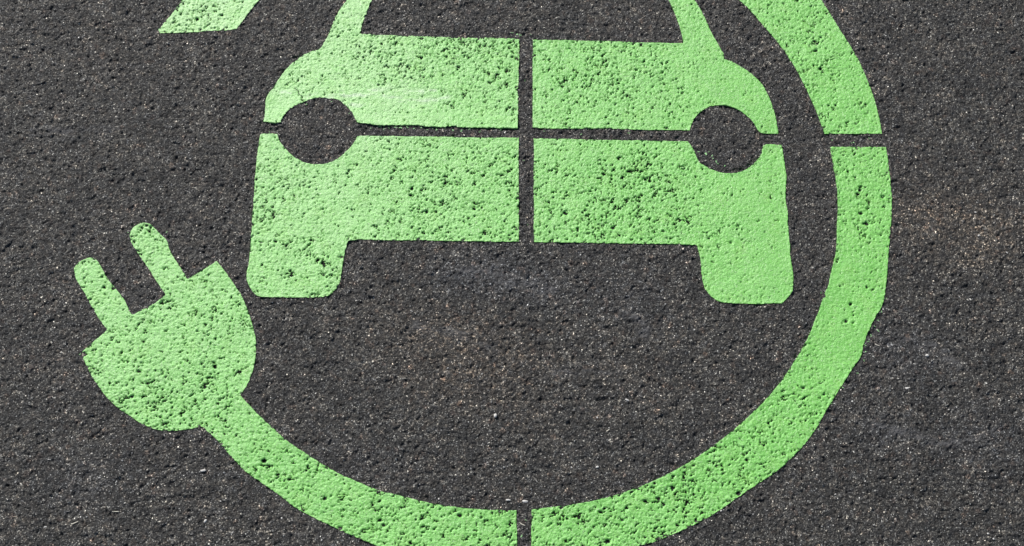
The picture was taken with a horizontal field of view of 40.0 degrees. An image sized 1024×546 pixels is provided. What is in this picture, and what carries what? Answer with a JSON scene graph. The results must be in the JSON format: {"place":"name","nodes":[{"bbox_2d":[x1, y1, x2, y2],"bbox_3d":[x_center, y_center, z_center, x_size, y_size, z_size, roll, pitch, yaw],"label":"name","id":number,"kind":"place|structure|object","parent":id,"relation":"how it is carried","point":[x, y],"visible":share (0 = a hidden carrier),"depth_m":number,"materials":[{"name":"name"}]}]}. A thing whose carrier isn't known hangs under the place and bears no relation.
{"place":"outdoors","nodes":[
{"label":"outdoors","id":0,"kind":"place"},
{"bbox_2d":[0,0,1023,545],"bbox_3d":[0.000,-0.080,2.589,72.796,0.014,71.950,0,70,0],"label":"asphalt","id":1,"kind":"structure","parent":0,"point":[76,108],"depth_m":2.53,"materials":[{"name":"grey asphalt"}]},
{"bbox_2d":[159,0,258,32],"bbox_3d":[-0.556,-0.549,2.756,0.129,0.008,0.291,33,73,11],"label":"stripe marking","id":2,"kind":"object","parent":1,"relation":"on","point":[189,16],"visible":1,"depth_m":2.74,"materials":[{"name":"green paint"}]},
{"bbox_2d":[79,28,886,536],"bbox_3d":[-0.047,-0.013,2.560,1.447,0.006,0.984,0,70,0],"label":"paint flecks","id":3,"kind":"object","parent":1,"relation":"on","point":[501,130],"visible":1,"depth_m":2.65,"materials":[{"name":"green paint"}]},
{"bbox_2d":[74,0,891,545],"bbox_3d":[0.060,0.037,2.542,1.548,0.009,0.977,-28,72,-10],"label":"cable symbol","id":4,"kind":"object","parent":1,"relation":"on","point":[180,354],"visible":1,"depth_m":2.49,"materials":[{"name":"green paint"}]},
{"bbox_2d":[1,1,1023,545],"bbox_3d":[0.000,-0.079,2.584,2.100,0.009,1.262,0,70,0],"label":"loose grit","id":5,"kind":"object","parent":1,"relation":"on","point":[491,389],"visible":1,"depth_m":2.46,"materials":[{"name":"gravel"}]},
{"bbox_2d":[246,0,792,304],"bbox_3d":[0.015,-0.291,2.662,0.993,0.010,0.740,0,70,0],"label":"car symbol","id":6,"kind":"object","parent":1,"relation":"on","point":[309,220],"visible":1,"depth_m":2.63,"materials":[{"name":"green paint"}]}
]}

